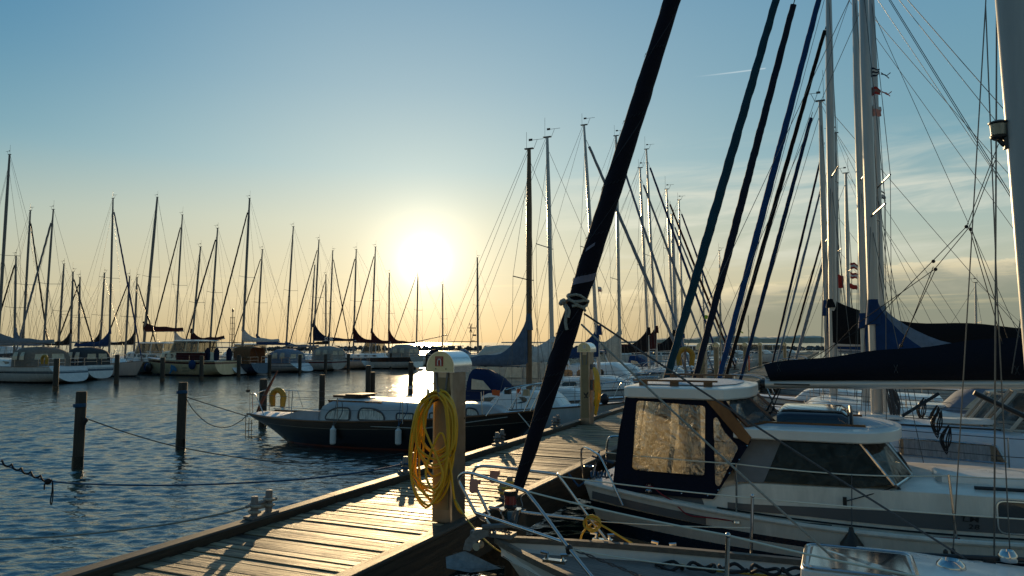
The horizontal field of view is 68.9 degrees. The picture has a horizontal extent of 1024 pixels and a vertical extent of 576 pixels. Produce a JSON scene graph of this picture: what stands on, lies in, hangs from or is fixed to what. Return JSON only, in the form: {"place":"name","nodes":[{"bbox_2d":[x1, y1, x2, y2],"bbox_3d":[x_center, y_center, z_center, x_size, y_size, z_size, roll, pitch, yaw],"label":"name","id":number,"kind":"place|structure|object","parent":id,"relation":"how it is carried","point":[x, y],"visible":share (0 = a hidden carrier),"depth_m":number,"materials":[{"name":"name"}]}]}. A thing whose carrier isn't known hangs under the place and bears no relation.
{"place":"outdoors","nodes":[
{"label":"outdoors","id":0,"kind":"place"},
{"bbox_2d":[24,343,846,358],"bbox_3d":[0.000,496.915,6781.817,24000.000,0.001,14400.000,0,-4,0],"label":"open sea","id":1,"kind":"structure","parent":0,"point":[456,345],"depth_m":676.31,"materials":[{"name":"teal liquid"}]},
{"bbox_2d":[254,344,823,350],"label":"breakwater","id":2,"kind":"object","parent":1,"relation":"on","point":[428,348],"visible":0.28,"depth_m":258.98,"materials":[{"name":"stone"}]},
{"bbox_2d":[0,0,1020,342],"label":"sky","id":3,"kind":"structure","parent":0,"point":[400,127],"materials":[{"name":"blue"}]},
{"bbox_2d":[0,363,1023,575],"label":"water","id":4,"kind":"structure","parent":0,"point":[36,428],"depth_m":17.27,"materials":[{"name":"teal liquid"}]},
{"bbox_2d":[0,336,37,357],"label":"motor boat","id":5,"kind":"object","parent":4,"relation":"on","point":[8,352],"visible":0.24,"depth_m":63.41,"materials":[{"name":"white plastic"}]},
{"bbox_2d":[0,207,48,357],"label":"sailboat","id":6,"kind":"object","parent":4,"relation":"on","point":[27,266],"visible":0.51,"depth_m":63.46,"materials":[{"name":"white plastic"}]},
{"bbox_2d":[0,249,51,356],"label":"sailboat","id":7,"kind":"object","parent":4,"relation":"on","point":[15,334],"visible":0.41,"depth_m":61.54,"materials":[{"name":"white plastic"}]},
{"bbox_2d":[0,150,88,382],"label":"sailboat","id":8,"kind":"object","parent":4,"relation":"on","point":[29,365],"visible":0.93,"depth_m":51.91,"materials":[{"name":"white wood"}]},
{"bbox_2d":[52,358,59,390],"bbox_3d":[-26.702,6.310,43.648,0.321,4.357,0.313,0,-4,0],"label":"mooring post","id":9,"kind":"object","parent":4,"relation":"in","point":[55,386],"visible":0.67,"depth_m":43.63,"materials":[{"name":"brown wood"}]},
{"bbox_2d":[15,206,113,379],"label":"sailboat","id":10,"kind":"object","parent":4,"relation":"on","point":[96,362],"visible":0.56,"depth_m":56.68,"materials":[{"name":"white plastic"}]},
{"bbox_2d":[38,258,92,351],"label":"sailboat","id":11,"kind":"object","parent":4,"relation":"on","point":[61,303],"visible":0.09,"depth_m":67.46,"materials":[{"name":"black plastic"}]},
{"bbox_2d":[39,268,92,350],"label":"sailboat","id":12,"kind":"object","parent":4,"relation":"on","point":[66,341],"visible":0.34,"depth_m":65.93,"materials":[{"name":"black plastic"}]},
{"bbox_2d":[71,391,86,468],"bbox_3d":[-9.698,4.419,16.625,0.285,4.201,0.279,0,-4,0],"label":"mooring post","id":13,"kind":"object","parent":4,"relation":"in","point":[80,407],"visible":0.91,"depth_m":16.64,"materials":[{"name":"brown wood"}]},
{"bbox_2d":[81,417,403,463],"bbox_3d":[-5.987,3.413,16.777,7.247,1.049,0.574,0,-4,2],"label":"mooring rope","id":14,"kind":"object","parent":13,"relation":"attached to","point":[241,457],"visible":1,"depth_m":16.79,"materials":[{"name":"black fabric"}]},
{"bbox_2d":[55,271,132,361],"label":"sailboat","id":15,"kind":"object","parent":4,"relation":"on","point":[78,317],"visible":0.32,"depth_m":68.01,"materials":[{"name":"black plastic"}]},
{"bbox_2d":[72,270,126,360],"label":"sailboat","id":16,"kind":"object","parent":4,"relation":"on","point":[98,338],"visible":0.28,"depth_m":71.25,"materials":[{"name":"plastic"}]},
{"bbox_2d":[66,197,144,376],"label":"sailboat","id":17,"kind":"object","parent":4,"relation":"on","point":[129,369],"visible":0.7,"depth_m":62.61,"materials":[{"name":"wood"}]},
{"bbox_2d":[114,355,119,383],"bbox_3d":[-26.709,6.745,50.370,0.325,4.467,0.313,0,-4,0],"label":"mooring post","id":18,"kind":"object","parent":4,"relation":"in","point":[116,369],"visible":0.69,"depth_m":50.36,"materials":[{"name":"brown wood"}]},
{"bbox_2d":[102,273,163,372],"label":"sailboat","id":19,"kind":"object","parent":4,"relation":"on","point":[141,370],"visible":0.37,"depth_m":70.94,"materials":[{"name":"black plastic"}]},
{"bbox_2d":[110,274,157,355],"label":"sailboat","id":20,"kind":"object","parent":4,"relation":"on","point":[129,342],"visible":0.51,"depth_m":73.30,"materials":[{"name":"plastic"}]},
{"bbox_2d":[111,194,183,355],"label":"sailboat","id":21,"kind":"object","parent":4,"relation":"on","point":[146,327],"visible":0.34,"depth_m":74.78,"materials":[{"name":"white wood"}]},
{"bbox_2d":[116,342,181,360],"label":"motor boat","id":22,"kind":"object","parent":4,"relation":"on","point":[136,353],"visible":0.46,"depth_m":70.38,"materials":[{"name":"white plastic"}]},
{"bbox_2d":[160,357,164,381],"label":"mooring post","id":23,"kind":"object","parent":4,"relation":"in","point":[162,369],"visible":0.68,"depth_m":53.07,"materials":[{"name":"brown wood"}]},
{"bbox_2d":[175,382,187,449],"bbox_3d":[-8.735,4.614,19.624,0.295,4.248,0.286,0,-4,0],"label":"mooring post","id":24,"kind":"object","parent":4,"relation":"in","point":[182,393],"visible":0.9,"depth_m":19.64,"materials":[{"name":"brown wood"}]},
{"bbox_2d":[148,212,221,356],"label":"sailboat","id":25,"kind":"object","parent":4,"relation":"on","point":[178,337],"visible":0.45,"depth_m":77.58,"materials":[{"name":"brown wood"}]},
{"bbox_2d":[144,340,236,375],"bbox_3d":[-28.131,6.150,64.195,9.412,3.394,3.630,-2,-5,23],"label":"motor boat","id":26,"kind":"object","parent":4,"relation":"on","point":[184,362],"visible":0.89,"depth_m":62.80,"materials":[{"name":"white plastic"}]},
{"bbox_2d":[199,356,203,379],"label":"mooring post","id":27,"kind":"object","parent":4,"relation":"in","point":[201,368],"visible":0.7,"depth_m":56.11,"materials":[{"name":"brown wood"}]},
{"bbox_2d":[168,243,245,374],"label":"sailboat","id":28,"kind":"object","parent":4,"relation":"on","point":[193,336],"visible":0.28,"depth_m":66.22,"materials":[{"name":"brown wood"}]},
{"bbox_2d":[183,225,267,374],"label":"sailboat","id":29,"kind":"object","parent":4,"relation":"on","point":[253,360],"visible":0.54,"depth_m":65.97,"materials":[{"name":"wood"}]},
{"bbox_2d":[211,195,312,371],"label":"sailboat","id":30,"kind":"object","parent":4,"relation":"on","point":[284,360],"visible":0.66,"depth_m":72.11,"materials":[{"name":"white wood"}]},
{"bbox_2d":[258,379,266,426],"bbox_3d":[-8.314,5.079,24.842,0.271,4.079,0.261,0,-4,0],"label":"mooring post","id":31,"kind":"object","parent":4,"relation":"in","point":[262,384],"visible":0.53,"depth_m":24.86,"materials":[{"name":"brown wood"}]},
{"bbox_2d":[232,246,309,357],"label":"sailboat","id":32,"kind":"object","parent":4,"relation":"on","point":[266,343],"visible":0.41,"depth_m":76.72,"materials":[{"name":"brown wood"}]},
{"bbox_2d":[261,224,346,370],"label":"sailboat","id":33,"kind":"object","parent":4,"relation":"on","point":[336,360],"visible":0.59,"depth_m":73.99,"materials":[{"name":"white wood"}]},
{"bbox_2d":[290,264,324,354],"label":"sailboat","id":34,"kind":"object","parent":4,"relation":"on","point":[310,353],"visible":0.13,"depth_m":99.61,"materials":[{"name":"black plastic"}]},
{"bbox_2d":[319,375,324,408],"bbox_3d":[-7.710,5.513,30.197,0.246,3.992,0.240,0,-4,0],"label":"mooring post","id":35,"kind":"object","parent":4,"relation":"in","point":[321,388],"visible":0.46,"depth_m":30.21,"materials":[{"name":"brown wood"}]},
{"bbox_2d":[299,248,351,352],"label":"sailboat","id":36,"kind":"object","parent":4,"relation":"on","point":[326,342],"visible":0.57,"depth_m":99.51,"materials":[{"name":"white plastic"}]},
{"bbox_2d":[302,272,356,352],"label":"sailboat","id":37,"kind":"object","parent":4,"relation":"on","point":[326,328],"visible":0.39,"depth_m":100.98,"materials":[{"name":"black plastic"}]},
{"bbox_2d":[288,234,373,368],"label":"sailboat","id":38,"kind":"object","parent":4,"relation":"on","point":[318,335],"visible":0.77,"depth_m":81.45,"materials":[{"name":"white wood"}]},
{"bbox_2d":[344,343,385,354],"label":"motor boat","id":39,"kind":"object","parent":4,"relation":"on","point":[367,351],"visible":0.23,"depth_m":87.81,"materials":[{"name":"white plastic"}]},
{"bbox_2d":[365,365,370,391],"bbox_3d":[-6.536,5.650,33.855,0.271,4.250,0.261,0,-4,0],"label":"mooring post","id":40,"kind":"object","parent":4,"relation":"in","point":[368,380],"visible":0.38,"depth_m":33.87,"materials":[{"name":"brown wood"}]},
{"bbox_2d":[332,249,422,368],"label":"sailboat","id":41,"kind":"object","parent":4,"relation":"on","point":[403,355],"visible":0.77,"depth_m":79.13,"materials":[{"name":"white wood"}]},
{"bbox_2d":[346,244,424,364],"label":"sailboat","id":42,"kind":"object","parent":4,"relation":"on","point":[373,336],"visible":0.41,"depth_m":84.84,"materials":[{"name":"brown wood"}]},
{"bbox_2d":[245,370,541,453],"bbox_3d":[-3.616,3.553,20.381,10.136,2.508,3.031,-2,-5,23],"label":"motor boat","id":43,"kind":"object","parent":4,"relation":"on","point":[364,421],"visible":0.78,"depth_m":19.30,"materials":[{"name":"plastic"}]},
{"bbox_2d":[325,407,350,420],"bbox_3d":[-4.639,3.345,19.885,0.825,0.369,0.085,-2,-5,23],"label":"window","id":44,"kind":"structure","parent":43,"relation":"in","point":[346,415],"depth_m":19.86,"materials":[{"name":"grey glass"}]},
{"bbox_2d":[357,407,384,420],"bbox_3d":[-3.668,3.295,19.463,0.864,0.351,0.085,-2,-5,23],"label":"window","id":45,"kind":"structure","parent":43,"relation":"in","point":[362,415],"depth_m":19.48,"materials":[{"name":"grey glass"}]},
{"bbox_2d":[395,412,413,419],"bbox_3d":[-2.744,3.292,19.108,0.520,0.209,0.062,-1,-4,17],"label":"window","id":46,"kind":"structure","parent":43,"relation":"in","point":[409,415],"depth_m":19.10,"materials":[{"name":"grey glass"}]},
{"bbox_2d":[465,407,478,415],"bbox_3d":[-1.001,3.108,18.699,0.365,0.234,0.060,-1,-4,11],"label":"window","id":47,"kind":"structure","parent":43,"relation":"in","point":[469,411],"depth_m":18.70,"materials":[{"name":"grey glass"}]},
{"bbox_2d":[369,273,429,365],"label":"sailboat","id":48,"kind":"object","parent":4,"relation":"on","point":[390,337],"visible":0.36,"depth_m":91.32,"materials":[{"name":"black plastic"}]},
{"bbox_2d":[408,362,412,392],"bbox_3d":[-5.675,6.259,41.783,0.310,4.187,0.303,0,-4,0],"label":"mooring post","id":49,"kind":"object","parent":4,"relation":"in","point":[410,373],"visible":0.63,"depth_m":41.76,"materials":[{"name":"brown wood"}]},
{"bbox_2d":[387,264,454,358],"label":"sailboat","id":50,"kind":"object","parent":4,"relation":"on","point":[430,352],"visible":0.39,"depth_m":92.32,"materials":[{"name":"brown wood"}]},
{"bbox_2d":[53,351,818,575],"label":"pier","id":51,"kind":"structure","parent":4,"relation":"in","point":[385,526],"depth_m":6.89,"materials":[{"name":"brown wood"}]},
{"bbox_2d":[243,489,278,519],"bbox_3d":[-2.331,2.007,6.952,0.122,0.219,0.400,-2,-5,23],"label":"mooring bollard","id":52,"kind":"object","parent":51,"relation":"on","point":[255,505],"visible":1,"depth_m":6.93,"materials":[{"name":"grey metal"}]},
{"bbox_2d":[0,507,245,539],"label":"mooring rope","id":53,"kind":"object","parent":52,"relation":"attached to","point":[234,510],"visible":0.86,"depth_m":7.97,"materials":[{"name":"grey fabric"}]},
{"bbox_2d":[398,452,420,473],"bbox_3d":[-1.285,2.182,9.352,0.122,0.219,0.400,-2,-5,23],"label":"mooring bollard","id":54,"kind":"object","parent":51,"relation":"on","point":[404,467],"visible":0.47,"depth_m":9.23,"materials":[{"name":"grey metal"}]},
{"bbox_2d":[0,463,400,485],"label":"mooring rope","id":55,"kind":"object","parent":54,"relation":"attached to","point":[221,483],"visible":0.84,"depth_m":10.79,"materials":[{"name":"grey fabric"}]},
{"bbox_2d":[0,460,53,504],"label":"rope end","id":56,"kind":"object","parent":55,"relation":"hanging from","point":[47,481],"visible":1,"depth_m":11.40,"materials":[{"name":"grey fabric"}]},
{"bbox_2d":[427,351,471,522],"bbox_3d":[-0.622,1.398,7.090,0.296,1.594,0.481,-2,-5,23],"label":"service pedestal","id":57,"kind":"object","parent":51,"relation":"on","point":[449,369],"visible":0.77,"depth_m":7.03,"materials":[{"name":"wood"},{"name":"white paint"}]},
{"bbox_2d":[408,389,461,513],"bbox_3d":[-0.724,1.515,6.909,0.516,1.156,0.200,-1,-4,8],"label":"water hose","id":58,"kind":"object","parent":57,"relation":"hanging from","point":[418,432],"visible":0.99,"depth_m":6.89,"materials":[{"name":"yellow rubber"}]},
{"bbox_2d":[492,429,506,444],"bbox_3d":[-0.197,2.364,11.848,0.122,0.219,0.400,-2,-5,23],"label":"mooring bollard","id":59,"kind":"object","parent":51,"relation":"on","point":[498,436],"visible":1,"depth_m":11.76,"materials":[{"name":"grey metal"}]},
{"bbox_2d":[495,476,513,498],"bbox_3d":[-0.062,2.163,8.124,0.122,0.199,0.400,-2,-5,23],"label":"mooring bollard","id":60,"kind":"object","parent":51,"relation":"on","point":[502,488],"visible":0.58,"depth_m":8.01,"materials":[{"name":"grey metal"}]},
{"bbox_2d":[550,415,561,427],"bbox_3d":[0.842,2.537,14.230,0.122,0.219,0.400,-2,-5,23],"label":"mooring bollard","id":61,"kind":"object","parent":51,"relation":"on","point":[555,421],"visible":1,"depth_m":14.13,"materials":[{"name":"grey metal"}]},
{"bbox_2d":[577,342,595,423],"bbox_3d":[1.559,1.972,15.513,0.303,1.674,0.379,-2,-5,23],"label":"service pedestal","id":62,"kind":"object","parent":51,"relation":"on","point":[586,350],"visible":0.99,"depth_m":15.39,"materials":[{"name":"metal"}]},
{"bbox_2d":[593,367,600,415],"bbox_3d":[1.749,2.134,15.396,0.130,1.004,0.340,-2,-5,23],"label":"water hose","id":63,"kind":"object","parent":62,"relation":"hanging from","point":[597,391],"visible":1,"depth_m":15.34,"materials":[{"name":"yellow rubber"}]},
{"bbox_2d":[676,346,694,377],"bbox_3d":[5.799,2.724,24.931,0.657,1.550,0.185,0,-4,0],"label":"lifebuoy","id":64,"kind":"object","parent":51,"relation":"on","point":[689,350],"visible":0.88,"depth_m":24.90,"materials":[{"name":"yellow plastic"}]},
{"bbox_2d":[696,343,708,377],"bbox_3d":[5.288,2.349,20.698,0.296,1.674,0.378,-2,-5,23],"label":"service pedestal","id":65,"kind":"object","parent":51,"relation":"on","point":[698,345],"visible":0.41,"depth_m":20.57,"materials":[{"name":"wood"}]},
{"bbox_2d":[712,342,719,377],"bbox_3d":[8.816,3.185,32.166,0.296,1.674,0.378,-2,-5,23],"label":"service pedestal","id":66,"kind":"object","parent":51,"relation":"on","point":[716,346],"visible":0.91,"depth_m":32.04,"materials":[{"name":"wood"}]},
{"bbox_2d":[419,284,477,354],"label":"sailboat","id":67,"kind":"object","parent":4,"relation":"on","point":[456,325],"visible":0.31,"depth_m":95.06,"materials":[{"name":"black plastic"}]},
{"bbox_2d":[443,255,503,354],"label":"sailboat","id":68,"kind":"object","parent":4,"relation":"on","point":[477,326],"visible":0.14,"depth_m":97.97,"materials":[{"name":"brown wood"}]},
{"bbox_2d":[405,132,630,435],"bbox_3d":[-0.007,0.008,22.853,7.363,9.645,2.744,-2,-5,23],"label":"sailboat","id":69,"kind":"object","parent":4,"relation":"on","point":[517,353],"visible":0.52,"depth_m":22.44,"materials":[{"name":"blue"}]},
{"bbox_2d":[471,379,490,389],"bbox_3d":[-0.591,2.912,22.896,0.650,0.314,1.648,-2,-5,23],"label":"hood window","id":70,"kind":"structure","parent":69,"relation":"in","point":[476,384],"depth_m":22.19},
{"bbox_2d":[427,128,659,401],"bbox_3d":[0.822,-0.434,25.476,8.362,10.908,2.714,-2,-5,23],"label":"sailboat","id":71,"kind":"object","parent":4,"relation":"on","point":[546,347],"visible":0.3,"depth_m":25.16,"materials":[{"name":"white plastic"}]},
{"bbox_2d":[466,344,664,394],"bbox_3d":[1.769,3.663,27.935,8.013,3.086,2.945,-2,-5,23],"label":"motor boat","id":72,"kind":"object","parent":4,"relation":"on","point":[514,376],"visible":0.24,"depth_m":27.22,"materials":[{"name":"white paint"},{"name":"navy canvas"},{"name":"glass"}]},
{"bbox_2d":[498,117,693,384],"bbox_3d":[2.684,-0.971,31.044,9.762,12.789,3.120,-2,-5,23],"label":"sailboat","id":73,"kind":"object","parent":4,"relation":"on","point":[574,354],"visible":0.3,"depth_m":30.52,"materials":[{"name":"white metal"}]},
{"bbox_2d":[536,130,695,377],"bbox_3d":[4.812,-1.370,40.205,9.962,14.915,3.178,-2,-5,23],"label":"sailboat","id":74,"kind":"object","parent":4,"relation":"on","point":[613,346],"visible":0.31,"depth_m":39.54,"materials":[{"name":"white metal"}]},
{"bbox_2d":[569,350,667,378],"bbox_3d":[3.720,4.465,37.085,8.313,2.814,2.945,-2,-5,23],"label":"motor boat","id":75,"kind":"object","parent":4,"relation":"on","point":[633,368],"visible":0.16,"depth_m":35.68,"materials":[{"name":"white plastic"}]},
{"bbox_2d":[564,358,688,383],"bbox_3d":[2.878,4.249,33.847,10.312,2.776,3.367,-2,-5,23],"label":"motor boat","id":76,"kind":"object","parent":4,"relation":"on","point":[619,368],"visible":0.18,"depth_m":32.71,"materials":[{"name":"white plastic"}]},
{"bbox_2d":[588,162,713,377],"bbox_3d":[6.492,-0.570,42.803,10.162,13.698,3.235,-2,-5,23],"label":"sailboat","id":77,"kind":"object","parent":4,"relation":"on","point":[642,343],"visible":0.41,"depth_m":42.12,"materials":[{"name":"white metal"}]},
{"bbox_2d":[589,144,726,373],"bbox_3d":[7.507,-1.438,45.813,10.761,15.866,3.409,-2,-5,23],"label":"sailboat","id":78,"kind":"object","parent":4,"relation":"on","point":[652,337],"visible":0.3,"depth_m":45.09,"materials":[{"name":"white metal"}]},
{"bbox_2d":[599,184,738,376],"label":"sailboat","id":79,"kind":"object","parent":4,"relation":"on","point":[666,344],"visible":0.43,"depth_m":47.86,"materials":[{"name":"white metal"}]},
{"bbox_2d":[646,343,697,362],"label":"motor boat","id":80,"kind":"object","parent":4,"relation":"on","point":[661,353],"visible":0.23,"depth_m":92.57,"materials":[{"name":"white plastic"}]},
{"bbox_2d":[612,201,733,369],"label":"sailboat","id":81,"kind":"object","parent":4,"relation":"on","point":[674,283],"visible":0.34,"depth_m":51.05,"materials":[{"name":"white metal"}]},
{"bbox_2d":[627,193,739,368],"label":"sailboat","id":82,"kind":"object","parent":4,"relation":"on","point":[709,290],"visible":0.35,"depth_m":55.57,"materials":[{"name":"white plastic"}]},
{"bbox_2d":[658,265,753,371],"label":"sailboat","id":83,"kind":"object","parent":4,"relation":"on","point":[740,366],"visible":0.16,"depth_m":63.86,"materials":[{"name":"white plastic"}]},
{"bbox_2d":[661,244,758,367],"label":"sailboat","id":84,"kind":"object","parent":4,"relation":"on","point":[755,362],"visible":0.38,"depth_m":77.19,"materials":[{"name":"white plastic"}]},
{"bbox_2d":[684,345,737,356],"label":"motor boat","id":85,"kind":"object","parent":4,"relation":"on","point":[708,351],"visible":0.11,"depth_m":95.56,"materials":[{"name":"white plastic"}]},
{"bbox_2d":[446,0,1023,575],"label":"yacht","id":86,"kind":"object","parent":4,"relation":"on","point":[544,554],"visible":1,"depth_m":5.45,"materials":[{"name":"white plastic"}]},
{"bbox_2d":[580,514,782,575],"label":"mooring line","id":87,"kind":"object","parent":86,"relation":"on","point":[599,525],"visible":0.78,"depth_m":5.94,"materials":[{"name":"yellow fabric"}]},
{"bbox_2d":[708,344,763,359],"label":"motor boat","id":88,"kind":"object","parent":4,"relation":"on","point":[740,353],"visible":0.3,"depth_m":95.70,"materials":[{"name":"white plastic"}]},
{"bbox_2d":[737,344,788,362],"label":"motor boat","id":89,"kind":"object","parent":4,"relation":"on","point":[767,356],"visible":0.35,"depth_m":101.12,"materials":[{"name":"white plastic"}]},
{"bbox_2d":[762,344,812,356],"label":"motor boat","id":90,"kind":"object","parent":4,"relation":"on","point":[772,349],"visible":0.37,"depth_m":110.14,"materials":[{"name":"white plastic"}]},
{"bbox_2d":[568,144,1023,566],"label":"motor sailer","id":91,"kind":"object","parent":4,"relation":"on","point":[859,452],"visible":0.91,"depth_m":8.55,"materials":[{"name":"white plastic"}]},
{"bbox_2d":[764,441,894,486],"bbox_3d":[3.488,1.931,8.265,1.332,0.500,0.106,-2,-5,23],"label":"saloon window","id":92,"kind":"structure","parent":91,"relation":"in","point":[843,458],"depth_m":8.26,"materials":[{"name":"black glass"}]},
{"bbox_2d":[995,500,1023,535],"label":"window","id":93,"kind":"structure","parent":91,"relation":"in","point":[1016,508],"depth_m":7.50,"materials":[{"name":"silver metal"}]},
{"bbox_2d":[642,0,1023,468],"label":"sailboat","id":94,"kind":"object","parent":4,"relation":"on","point":[934,439],"visible":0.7,"depth_m":12.42,"materials":[{"name":"white plastic"}]},
{"bbox_2d":[899,437,1006,463],"bbox_3d":[6.592,2.436,11.204,1.399,0.323,0.061,-2,-5,25],"label":"window","id":95,"kind":"structure","parent":94,"relation":"in","point":[906,442],"depth_m":11.19,"materials":[{"name":"black glass"}]},
{"bbox_2d":[793,255,889,358],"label":"sailboat","id":96,"kind":"object","parent":4,"relation":"on","point":[809,312],"visible":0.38,"depth_m":55.68,"materials":[{"name":"black plastic"}]},
{"bbox_2d":[674,0,1023,430],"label":"sailboat","id":97,"kind":"object","parent":4,"relation":"on","point":[920,339],"visible":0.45,"depth_m":14.86,"materials":[{"name":"white plastic"}]},
{"bbox_2d":[784,220,917,360],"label":"sailboat","id":98,"kind":"object","parent":4,"relation":"on","point":[803,305],"visible":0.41,"depth_m":46.39,"materials":[{"name":"black plastic"}]},
{"bbox_2d":[770,158,947,362],"bbox_3d":[17.650,-0.344,36.282,9.962,12.299,3.178,-2,-5,23],"label":"sailboat","id":99,"kind":"object","parent":4,"relation":"on","point":[847,244],"visible":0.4,"depth_m":37.00,"materials":[{"name":"white metal"}]},
{"bbox_2d":[715,0,1023,435],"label":"sailboat","id":100,"kind":"object","parent":4,"relation":"on","point":[953,401],"visible":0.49,"depth_m":18.19,"materials":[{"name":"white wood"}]},
{"bbox_2d":[963,395,997,410],"bbox_3d":[10.428,2.531,16.917,0.650,0.330,1.906,-2,-5,23],"label":"hood window","id":101,"kind":"structure","parent":100,"relation":"in","point":[989,405],"depth_m":16.02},
{"bbox_2d":[722,0,1023,429],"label":"sailboat","id":102,"kind":"object","parent":4,"relation":"on","point":[842,320],"visible":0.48,"depth_m":19.31,"materials":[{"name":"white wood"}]},
{"bbox_2d":[733,89,1023,417],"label":"sailboat","id":103,"kind":"object","parent":4,"relation":"on","point":[823,193],"visible":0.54,"depth_m":23.24,"materials":[{"name":"white metal"}]},
{"bbox_2d":[764,126,1016,404],"bbox_3d":[16.451,-1.166,33.585,9.962,13.547,3.177,-2,-5,23],"label":"sailboat","id":104,"kind":"object","parent":4,"relation":"on","point":[931,391],"visible":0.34,"depth_m":34.40,"materials":[{"name":"white metal"}]},
{"bbox_2d":[952,278,1019,323],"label":"sailboat","id":105,"kind":"object","parent":4,"relation":"on","point":[976,299],"visible":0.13,"depth_m":51.51,"materials":[{"name":"black plastic"}]},
{"bbox_2d":[501,335,823,342],"bbox_3d":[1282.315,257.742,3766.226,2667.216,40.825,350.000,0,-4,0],"label":"shore","id":106,"kind":"structure","parent":0,"point":[789,339],"depth_m":3591.49,"materials":[{"name":"grey"}]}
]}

